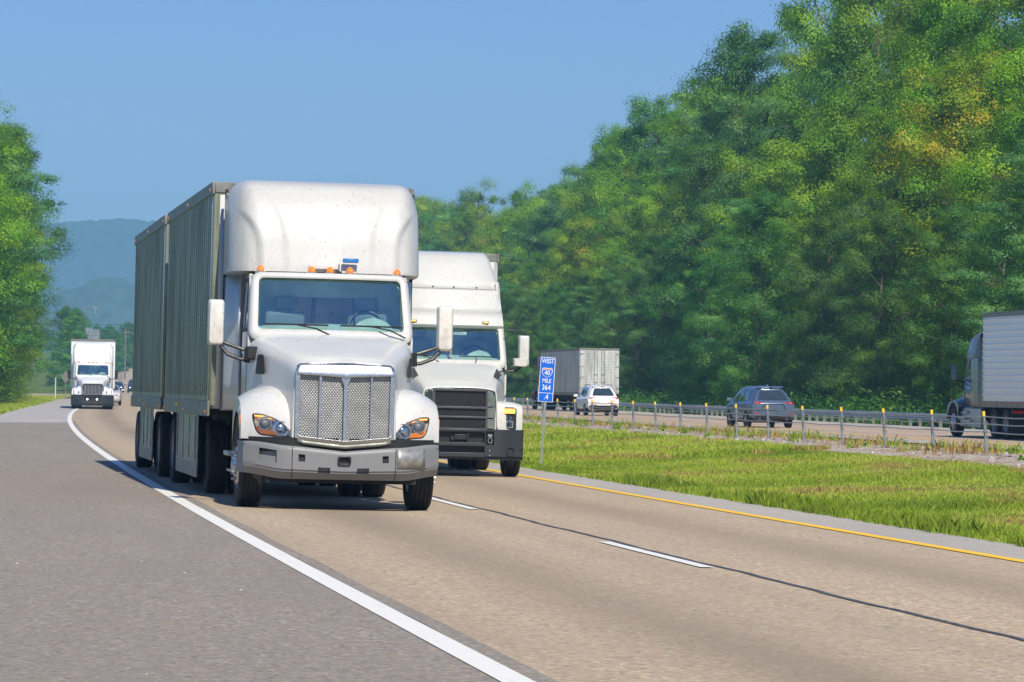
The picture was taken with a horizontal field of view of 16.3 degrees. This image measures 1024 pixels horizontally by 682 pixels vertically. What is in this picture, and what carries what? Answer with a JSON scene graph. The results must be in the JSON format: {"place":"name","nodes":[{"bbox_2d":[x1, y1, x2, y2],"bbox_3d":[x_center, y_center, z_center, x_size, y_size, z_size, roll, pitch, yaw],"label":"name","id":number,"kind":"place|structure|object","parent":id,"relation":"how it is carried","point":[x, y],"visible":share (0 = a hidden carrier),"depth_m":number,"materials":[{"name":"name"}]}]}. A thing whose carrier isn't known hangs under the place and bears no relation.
{"place":"outdoors","nodes":[
{"label":"outdoors","id":0,"kind":"place"},
{"bbox_2d":[0,401,73,422],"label":"shoulder","id":1,"kind":"object","parent":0,"point":[54,412],"visible":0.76,"depth_m":173.92},
{"bbox_2d":[36,277,134,353],"bbox_3d":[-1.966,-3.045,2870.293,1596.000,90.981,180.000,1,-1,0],"label":"hill","id":2,"kind":"structure","parent":0,"point":[112,299],"depth_m":2872.61,"materials":[{"name":"blue"}]},
{"bbox_2d":[32,218,155,294],"bbox_3d":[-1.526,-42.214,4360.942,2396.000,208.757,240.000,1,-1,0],"label":"ridge","id":3,"kind":"structure","parent":0,"point":[107,247],"depth_m":4362.27,"materials":[{"name":"blue"}]},
{"bbox_2d":[0,422,500,681],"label":"shoulder","id":4,"kind":"object","parent":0,"point":[156,614],"visible":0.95,"depth_m":24.48},
{"bbox_2d":[0,0,1021,223],"label":"sky","id":5,"kind":"structure","parent":0,"point":[142,106],"materials":[{"name":"blue"}]},
{"bbox_2d":[10,354,1023,525],"bbox_3d":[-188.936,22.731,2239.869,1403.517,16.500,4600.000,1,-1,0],"label":"ground","id":6,"kind":"structure","parent":0,"point":[41,379],"depth_m":66.09,"materials":[{"name":"green plant"}]},
{"bbox_2d":[0,123,35,372],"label":"broadleaf tree","id":7,"kind":"object","parent":6,"relation":"on","point":[18,131],"visible":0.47,"depth_m":254.35,"materials":[{"name":"green plant"}]},
{"bbox_2d":[0,370,38,402],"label":"undergrowth","id":8,"kind":"object","parent":6,"relation":"on","point":[11,393],"visible":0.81,"depth_m":304.54,"materials":[{"name":"green plant"}]},
{"bbox_2d":[0,133,48,381],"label":"broadleaf tree","id":9,"kind":"object","parent":6,"relation":"on","point":[30,357],"visible":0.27,"depth_m":272.95,"materials":[{"name":"green plant"}]},
{"bbox_2d":[0,143,49,372],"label":"broadleaf tree","id":10,"kind":"object","parent":6,"relation":"on","point":[15,323],"visible":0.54,"depth_m":260.23,"materials":[{"name":"green plant"}]},
{"bbox_2d":[0,119,53,389],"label":"broadleaf tree","id":11,"kind":"object","parent":6,"relation":"on","point":[15,230],"visible":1,"depth_m":247.76,"materials":[{"name":"green plant"}]},
{"bbox_2d":[1,135,60,381],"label":"broadleaf tree","id":12,"kind":"object","parent":6,"relation":"on","point":[21,372],"visible":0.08,"depth_m":287.83,"materials":[{"name":"green plant"}]},
{"bbox_2d":[0,123,68,379],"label":"broadleaf tree","id":13,"kind":"object","parent":6,"relation":"on","point":[48,204],"visible":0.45,"depth_m":264.63,"materials":[{"name":"green plant"}]},
{"bbox_2d":[0,395,70,414],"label":"grass","id":14,"kind":"structure","parent":6,"relation":"on","point":[8,406],"depth_m":269.30,"materials":[{"name":"green plant"}]},
{"bbox_2d":[14,167,64,376],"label":"broadleaf tree","id":15,"kind":"object","parent":6,"relation":"on","point":[42,363],"visible":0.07,"depth_m":315.75,"materials":[{"name":"green plant"}]},
{"bbox_2d":[0,118,79,387],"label":"broadleaf tree","id":16,"kind":"object","parent":6,"relation":"on","point":[58,232],"visible":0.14,"depth_m":307.48,"materials":[{"name":"green plant"}]},
{"bbox_2d":[39,304,77,385],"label":"broadleaf tree","id":17,"kind":"object","parent":6,"relation":"on","point":[61,315],"visible":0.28,"depth_m":559.33,"materials":[{"name":"green plant"}]},
{"bbox_2d":[48,315,87,393],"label":"broadleaf tree","id":18,"kind":"object","parent":6,"relation":"on","point":[65,342],"visible":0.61,"depth_m":469.87,"materials":[{"name":"green plant"}]},
{"bbox_2d":[433,174,508,251],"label":"broadleaf tree","id":19,"kind":"object","parent":6,"relation":"on","point":[471,208],"visible":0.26,"depth_m":507.79,"materials":[{"name":"green plant"}]},
{"bbox_2d":[500,286,536,396],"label":"broadleaf tree","id":20,"kind":"object","parent":6,"relation":"on","point":[507,295],"visible":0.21,"depth_m":356.99,"materials":[{"name":"green plant"}]},
{"bbox_2d":[478,196,560,270],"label":"broadleaf tree","id":21,"kind":"object","parent":6,"relation":"on","point":[521,215],"visible":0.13,"depth_m":439.41,"materials":[{"name":"green plant"}]},
{"bbox_2d":[496,230,553,289],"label":"broadleaf tree","id":22,"kind":"object","parent":6,"relation":"on","point":[512,257],"visible":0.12,"depth_m":418.55,"materials":[{"name":"green plant"}]},
{"bbox_2d":[503,286,559,396],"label":"broadleaf tree","id":23,"kind":"object","parent":6,"relation":"on","point":[518,376],"visible":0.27,"depth_m":347.49,"materials":[{"name":"green plant"}]},
{"bbox_2d":[499,200,571,290],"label":"broadleaf tree","id":24,"kind":"object","parent":6,"relation":"on","point":[541,221],"visible":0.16,"depth_m":418.75,"materials":[{"name":"green plant"}]},
{"bbox_2d":[506,293,568,397],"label":"broadleaf tree","id":25,"kind":"object","parent":6,"relation":"on","point":[534,306],"visible":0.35,"depth_m":336.22,"materials":[{"name":"green plant"}]},
{"bbox_2d":[515,250,560,384],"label":"broadleaf tree","id":26,"kind":"object","parent":6,"relation":"on","point":[534,268],"visible":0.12,"depth_m":373.94,"materials":[{"name":"green plant"}]},
{"bbox_2d":[538,357,555,463],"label":"mile marker sign","id":27,"kind":"object","parent":6,"relation":"on","point":[546,379],"visible":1,"depth_m":74.48,"materials":[{"name":"metal"}]},
{"bbox_2d":[522,231,587,358],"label":"broadleaf tree","id":28,"kind":"object","parent":6,"relation":"on","point":[559,253],"visible":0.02,"depth_m":352.90,"materials":[{"name":"green plant"}]},
{"bbox_2d":[520,281,591,379],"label":"broadleaf tree","id":29,"kind":"object","parent":6,"relation":"on","point":[554,299],"visible":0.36,"depth_m":325.36,"materials":[{"name":"green plant"}]},
{"bbox_2d":[526,161,587,259],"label":"broadleaf tree","id":30,"kind":"object","parent":6,"relation":"on","point":[568,170],"visible":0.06,"depth_m":410.19,"materials":[{"name":"green plant"}]},
{"bbox_2d":[539,168,598,250],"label":"broadleaf tree","id":31,"kind":"object","parent":6,"relation":"on","point":[551,237],"visible":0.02,"depth_m":401.69,"materials":[{"name":"green plant"}]},
{"bbox_2d":[535,211,605,344],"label":"broadleaf tree","id":32,"kind":"object","parent":6,"relation":"on","point":[572,234],"visible":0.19,"depth_m":341.45,"materials":[{"name":"green plant"}]},
{"bbox_2d":[551,285,607,348],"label":"broadleaf tree","id":33,"kind":"object","parent":6,"relation":"on","point":[585,294],"visible":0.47,"depth_m":302.70,"materials":[{"name":"green plant"}]},
{"bbox_2d":[540,266,620,361],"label":"broadleaf tree","id":34,"kind":"object","parent":6,"relation":"on","point":[580,278],"visible":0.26,"depth_m":314.04,"materials":[{"name":"green plant"}]},
{"bbox_2d":[553,208,632,348],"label":"broadleaf tree","id":35,"kind":"object","parent":6,"relation":"on","point":[585,224],"visible":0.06,"depth_m":328.94,"materials":[{"name":"green plant"}]},
{"bbox_2d":[558,147,640,261],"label":"broadleaf tree","id":36,"kind":"object","parent":6,"relation":"on","point":[580,198],"visible":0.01,"depth_m":380.35,"materials":[{"name":"green plant"}]},
{"bbox_2d":[570,121,642,260],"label":"broadleaf tree","id":37,"kind":"object","parent":6,"relation":"on","point":[596,147],"visible":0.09,"depth_m":371.82,"materials":[{"name":"green plant"}]},
{"bbox_2d":[573,264,656,396],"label":"broadleaf tree","id":38,"kind":"object","parent":6,"relation":"on","point":[620,271],"visible":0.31,"depth_m":292.22,"materials":[{"name":"green plant"}]},
{"bbox_2d":[573,181,659,394],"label":"broadleaf tree","id":39,"kind":"object","parent":6,"relation":"on","point":[612,232],"visible":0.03,"depth_m":321.15,"materials":[{"name":"green plant"}]},
{"bbox_2d":[592,122,651,293],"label":"broadleaf tree","id":40,"kind":"object","parent":6,"relation":"on","point":[611,172],"visible":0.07,"depth_m":362.34,"materials":[{"name":"green plant"}]},
{"bbox_2d":[588,196,672,381],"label":"broadleaf tree","id":41,"kind":"object","parent":6,"relation":"on","point":[624,230],"visible":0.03,"depth_m":309.38,"materials":[{"name":"green plant"}]},
{"bbox_2d":[578,253,684,400],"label":"broadleaf tree","id":42,"kind":"object","parent":6,"relation":"on","point":[639,269],"visible":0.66,"depth_m":272.15,"materials":[{"name":"green plant"}]},
{"bbox_2d":[580,91,685,265],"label":"broadleaf tree","id":43,"kind":"object","parent":6,"relation":"on","point":[641,128],"visible":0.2,"depth_m":330.87,"materials":[{"name":"green plant"}]},
{"bbox_2d":[583,168,683,395],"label":"broadleaf tree","id":44,"kind":"object","parent":6,"relation":"on","point":[645,219],"visible":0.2,"depth_m":299.65,"materials":[{"name":"green plant"}]},
{"bbox_2d":[614,228,687,396],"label":"broadleaf tree","id":45,"kind":"object","parent":6,"relation":"on","point":[642,254],"visible":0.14,"depth_m":281.70,"materials":[{"name":"green plant"}]},
{"bbox_2d":[522,422,830,461],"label":"grass","id":46,"kind":"structure","parent":6,"relation":"on","point":[568,442],"depth_m":86.17,"materials":[{"name":"green plant"}]},
{"bbox_2d":[630,220,731,401],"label":"broadleaf tree","id":47,"kind":"object","parent":6,"relation":"on","point":[684,266],"visible":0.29,"depth_m":261.27,"materials":[{"name":"green plant"}]},
{"bbox_2d":[632,137,753,395],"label":"broadleaf tree","id":48,"kind":"object","parent":6,"relation":"on","point":[708,165],"visible":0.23,"depth_m":268.47,"materials":[{"name":"green plant"}]},
{"bbox_2d":[635,153,755,382],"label":"broadleaf tree","id":49,"kind":"object","parent":6,"relation":"on","point":[671,170],"visible":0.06,"depth_m":278.26,"materials":[{"name":"green plant"}]},
{"bbox_2d":[639,72,755,269],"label":"broadleaf tree","id":50,"kind":"object","parent":6,"relation":"on","point":[659,151],"visible":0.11,"depth_m":300.99,"materials":[{"name":"green plant"}]},
{"bbox_2d":[660,248,744,404],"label":"broadleaf tree","id":51,"kind":"object","parent":6,"relation":"on","point":[684,364],"visible":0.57,"depth_m":239.67,"materials":[{"name":"green plant"}]},
{"bbox_2d":[652,72,770,205],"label":"broadleaf tree","id":52,"kind":"object","parent":6,"relation":"on","point":[674,126],"visible":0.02,"depth_m":314.33,"materials":[{"name":"green plant"}]},
{"bbox_2d":[672,237,763,396],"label":"broadleaf tree","id":53,"kind":"object","parent":6,"relation":"on","point":[697,331],"visible":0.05,"depth_m":249.56,"materials":[{"name":"green plant"}]},
{"bbox_2d":[653,17,796,342],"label":"broadleaf tree","id":54,"kind":"object","parent":6,"relation":"on","point":[741,64],"visible":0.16,"depth_m":291.89,"materials":[{"name":"green plant"}]},
{"bbox_2d":[643,89,819,400],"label":"broadleaf tree","id":55,"kind":"object","parent":6,"relation":"on","point":[761,109],"visible":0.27,"depth_m":257.19,"materials":[{"name":"green plant"}]},
{"bbox_2d":[506,398,986,429],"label":"guardrail","id":56,"kind":"object","parent":6,"relation":"on","point":[701,408],"visible":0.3,"depth_m":179.77,"materials":[{"name":"metal"}]},
{"bbox_2d":[506,383,989,429],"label":"undergrowth","id":57,"kind":"object","parent":6,"relation":"on","point":[662,398],"visible":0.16,"depth_m":189.88,"materials":[{"name":"green plant"}]},
{"bbox_2d":[685,196,816,402],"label":"broadleaf tree","id":58,"kind":"object","parent":6,"relation":"on","point":[736,254],"visible":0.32,"depth_m":228.97,"materials":[{"name":"green plant"}]},
{"bbox_2d":[687,187,816,402],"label":"broadleaf tree","id":59,"kind":"object","parent":6,"relation":"on","point":[761,227],"visible":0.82,"depth_m":217.71,"materials":[{"name":"green plant"}]},
{"bbox_2d":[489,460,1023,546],"bbox_3d":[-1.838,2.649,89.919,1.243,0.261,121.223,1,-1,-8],"label":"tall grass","id":60,"kind":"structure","parent":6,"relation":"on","point":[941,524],"depth_m":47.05,"materials":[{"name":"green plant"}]},
{"bbox_2d":[492,448,1023,542],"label":"grass","id":61,"kind":"structure","parent":6,"relation":"on","point":[776,464],"depth_m":60.55,"materials":[{"name":"green plant"}]},
{"bbox_2d":[681,130,854,400],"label":"broadleaf tree","id":62,"kind":"object","parent":6,"relation":"on","point":[765,171],"visible":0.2,"depth_m":248.24,"materials":[{"name":"green plant"}]},
{"bbox_2d":[522,419,1023,467],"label":"gravel strip","id":63,"kind":"object","parent":6,"relation":"on","point":[980,458],"visible":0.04,"depth_m":76.40,"materials":[{"name":"grey gravel"}]},
{"bbox_2d":[507,397,1023,453],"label":"cable barrier","id":64,"kind":"object","parent":63,"relation":"on","point":[883,419],"visible":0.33,"depth_m":85.97,"materials":[{"name":"metal"}]},
{"bbox_2d":[522,419,1023,465],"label":"loose stones","id":65,"kind":"object","parent":63,"relation":"on","point":[953,457],"visible":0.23,"depth_m":77.50,"materials":[{"name":"grey gravel"}]},
{"bbox_2d":[731,40,821,245],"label":"broadleaf tree","id":66,"kind":"object","parent":6,"relation":"on","point":[774,59],"visible":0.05,"depth_m":282.20,"materials":[{"name":"green plant"}]},
{"bbox_2d":[732,0,898,250],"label":"broadleaf tree","id":67,"kind":"object","parent":6,"relation":"on","point":[805,34],"visible":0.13,"depth_m":270.60,"materials":[{"name":"green plant"}]},
{"bbox_2d":[757,138,882,393],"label":"broadleaf tree","id":68,"kind":"object","parent":6,"relation":"on","point":[853,190],"visible":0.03,"depth_m":238.25,"materials":[{"name":"green plant"}]},
{"bbox_2d":[767,206,882,407],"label":"broadleaf tree","id":69,"kind":"object","parent":6,"relation":"on","point":[820,224],"visible":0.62,"depth_m":207.64,"materials":[{"name":"green plant"}]},
{"bbox_2d":[742,70,914,406],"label":"broadleaf tree","id":70,"kind":"object","parent":6,"relation":"on","point":[835,125],"visible":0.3,"depth_m":225.64,"materials":[{"name":"green plant"}]},
{"bbox_2d":[763,13,902,344],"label":"broadleaf tree","id":71,"kind":"object","parent":6,"relation":"on","point":[814,89],"visible":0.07,"depth_m":259.49,"materials":[{"name":"green plant"}]},
{"bbox_2d":[774,0,906,340],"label":"broadleaf tree","id":72,"kind":"object","parent":6,"relation":"on","point":[867,62],"visible":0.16,"depth_m":249.01,"materials":[{"name":"green plant"}]},
{"bbox_2d":[792,169,957,413],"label":"broadleaf tree","id":73,"kind":"object","parent":6,"relation":"on","point":[869,206],"visible":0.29,"depth_m":198.09,"materials":[{"name":"green plant"}]},
{"bbox_2d":[817,203,952,412],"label":"broadleaf tree","id":74,"kind":"object","parent":6,"relation":"on","point":[889,301],"visible":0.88,"depth_m":186.43,"materials":[{"name":"green plant"}]},
{"bbox_2d":[824,79,950,404],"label":"broadleaf tree","id":75,"kind":"object","parent":6,"relation":"on","point":[871,148],"visible":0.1,"depth_m":214.85,"materials":[{"name":"green plant"}]},
{"bbox_2d":[850,0,958,338],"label":"broadleaf tree","id":76,"kind":"object","parent":6,"relation":"on","point":[901,8],"visible":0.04,"depth_m":240.85,"materials":[{"name":"green plant"}]},
{"bbox_2d":[851,0,1006,342],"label":"broadleaf tree","id":77,"kind":"object","parent":6,"relation":"on","point":[905,68],"visible":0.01,"depth_m":230.51,"materials":[{"name":"green plant"}]},
{"bbox_2d":[862,62,1008,411],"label":"broadleaf tree","id":78,"kind":"object","parent":6,"relation":"on","point":[927,89],"visible":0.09,"depth_m":203.57,"materials":[{"name":"green plant"}]},
{"bbox_2d":[859,0,1023,394],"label":"broadleaf tree","id":79,"kind":"object","parent":6,"relation":"on","point":[959,19],"visible":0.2,"depth_m":209.30,"materials":[{"name":"green plant"}]},
{"bbox_2d":[863,41,1023,403],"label":"broadleaf tree","id":80,"kind":"object","parent":6,"relation":"on","point":[960,74],"visible":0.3,"depth_m":192.24,"materials":[{"name":"green plant"}]},
{"bbox_2d":[893,196,998,407],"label":"broadleaf tree","id":81,"kind":"object","parent":6,"relation":"on","point":[956,212],"visible":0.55,"depth_m":176.90,"materials":[{"name":"green plant"}]},
{"bbox_2d":[891,33,1023,328],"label":"broadleaf tree","id":82,"kind":"object","parent":6,"relation":"on","point":[978,176],"visible":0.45,"depth_m":181.94,"materials":[{"name":"green plant"}]},
{"bbox_2d":[928,177,1023,409],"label":"broadleaf tree","id":83,"kind":"object","parent":6,"relation":"on","point":[954,338],"visible":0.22,"depth_m":167.01,"materials":[{"name":"green plant"}]},
{"bbox_2d":[932,0,1023,269],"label":"broadleaf tree","id":84,"kind":"object","parent":6,"relation":"on","point":[1015,34],"visible":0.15,"depth_m":199.63,"materials":[{"name":"green plant"}]},
{"bbox_2d":[933,140,1023,398],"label":"broadleaf tree","id":85,"kind":"object","parent":6,"relation":"on","point":[1005,190],"visible":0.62,"depth_m":157.02,"materials":[{"name":"green plant"}]},
{"bbox_2d":[72,354,1023,681],"bbox_3d":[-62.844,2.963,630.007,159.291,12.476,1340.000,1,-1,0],"label":"road","id":86,"kind":"structure","parent":0,"point":[558,604],"depth_m":28.39,"materials":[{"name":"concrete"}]},
{"bbox_2d":[68,342,117,408],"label":"semi tractor","id":87,"kind":"object","parent":86,"relation":"on","point":[92,378],"visible":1,"depth_m":209.51,"materials":[{"name":"white paint"}]},
{"bbox_2d":[130,215,212,476],"bbox_3d":[-4.685,0.156,59.242,2.646,4.110,10.615,2,-1,-9],"label":"semi trailer","id":88,"kind":"object","parent":86,"relation":"on","point":[152,438],"visible":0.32,"depth_m":59.11,"materials":[{"name":"metal"}]},
{"bbox_2d":[163,182,413,485],"bbox_3d":[-3.340,0.072,50.940,2.646,4.110,8.737,2,-1,-9],"label":"semi trailer","id":89,"kind":"object","parent":86,"relation":"on","point":[195,286],"visible":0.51,"depth_m":49.28,"materials":[{"name":"metal"}]},
{"bbox_2d":[67,406,534,681],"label":"edge line","id":90,"kind":"object","parent":86,"relation":"on","point":[485,664],"visible":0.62,"depth_m":25.10,"materials":[{"name":"white paint"}]},
{"bbox_2d":[72,421,557,681],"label":"edge seam","id":91,"kind":"object","parent":86,"relation":"on","point":[486,650],"visible":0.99,"depth_m":24.97,"materials":[{"name":"paint"}]},
{"bbox_2d":[203,180,452,509],"bbox_3d":[-2.513,0.016,46.251,3.065,4.115,7.228,2,-1,-9],"label":"semi tractor","id":92,"kind":"object","parent":86,"relation":"on","point":[347,410],"visible":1,"depth_m":44.59,"materials":[{"name":"white paint"}]},
{"bbox_2d":[411,251,529,475],"bbox_3d":[-1.366,0.373,66.409,2.880,4.070,7.930,1,-1,-7],"label":"semi tractor","id":93,"kind":"object","parent":86,"relation":"on","point":[461,384],"visible":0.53,"depth_m":64.44,"materials":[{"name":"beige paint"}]},
{"bbox_2d":[386,484,1023,640],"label":"crack seal","id":94,"kind":"object","parent":86,"relation":"on","point":[916,614],"visible":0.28,"depth_m":28.67,"materials":[{"name":"black asphalt"}]},
{"bbox_2d":[438,460,1023,561],"bbox_3d":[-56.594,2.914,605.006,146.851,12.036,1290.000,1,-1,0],"label":"median line","id":95,"kind":"object","parent":86,"relation":"on","point":[924,544],"visible":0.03,"depth_m":42.48,"materials":[{"name":"yellow paint"}]},
{"bbox_2d":[438,459,1023,559],"bbox_3d":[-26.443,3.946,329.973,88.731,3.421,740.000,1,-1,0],"label":"shoulder","id":96,"kind":"object","parent":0,"point":[989,547],"visible":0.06,"depth_m":45.00},
{"bbox_2d":[522,405,989,432],"bbox_3d":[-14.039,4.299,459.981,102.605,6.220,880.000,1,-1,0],"label":"shoulder","id":97,"kind":"object","parent":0,"point":[855,424],"visible":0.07,"depth_m":172.04},
{"bbox_2d":[522,407,1023,445],"bbox_3d":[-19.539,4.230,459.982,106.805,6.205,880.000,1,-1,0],"label":"road","id":98,"kind":"structure","parent":0,"point":[904,433],"depth_m":143.91,"materials":[{"name":"grey asphalt"}]},
{"bbox_2d":[540,348,619,410],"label":"semi trailer","id":99,"kind":"object","parent":98,"relation":"on","point":[577,370],"visible":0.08,"depth_m":231.12,"materials":[{"name":"metal"}]},
{"bbox_2d":[574,384,618,415],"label":"suv","id":100,"kind":"object","parent":98,"relation":"on","point":[600,393],"visible":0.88,"depth_m":199.24,"materials":[{"name":"white paint"}]},
{"bbox_2d":[726,384,793,427],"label":"suv","id":101,"kind":"object","parent":98,"relation":"on","point":[761,397],"visible":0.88,"depth_m":143.79,"materials":[{"name":"blue paint"}]},
{"bbox_2d":[946,331,1023,438],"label":"semi tractor","id":102,"kind":"object","parent":98,"relation":"on","point":[969,402],"visible":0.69,"depth_m":119.21,"materials":[{"name":"blue paint"}]},
{"bbox_2d":[982,310,1023,408],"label":"refrigerated trailer","id":103,"kind":"object","parent":98,"relation":"on","point":[1003,360],"visible":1,"depth_m":115.54,"materials":[{"name":"metal"}]},
{"bbox_2d":[522,412,1023,460],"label":"weeds","id":104,"kind":"object","parent":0,"point":[969,446],"visible":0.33,"depth_m":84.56,"materials":[{"name":"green plant"}]},
{"bbox_2d":[523,413,1023,449],"bbox_3d":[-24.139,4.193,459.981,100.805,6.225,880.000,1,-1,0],"label":"shoulder","id":105,"kind":"object","parent":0,"point":[892,439],"visible":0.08,"depth_m":126.39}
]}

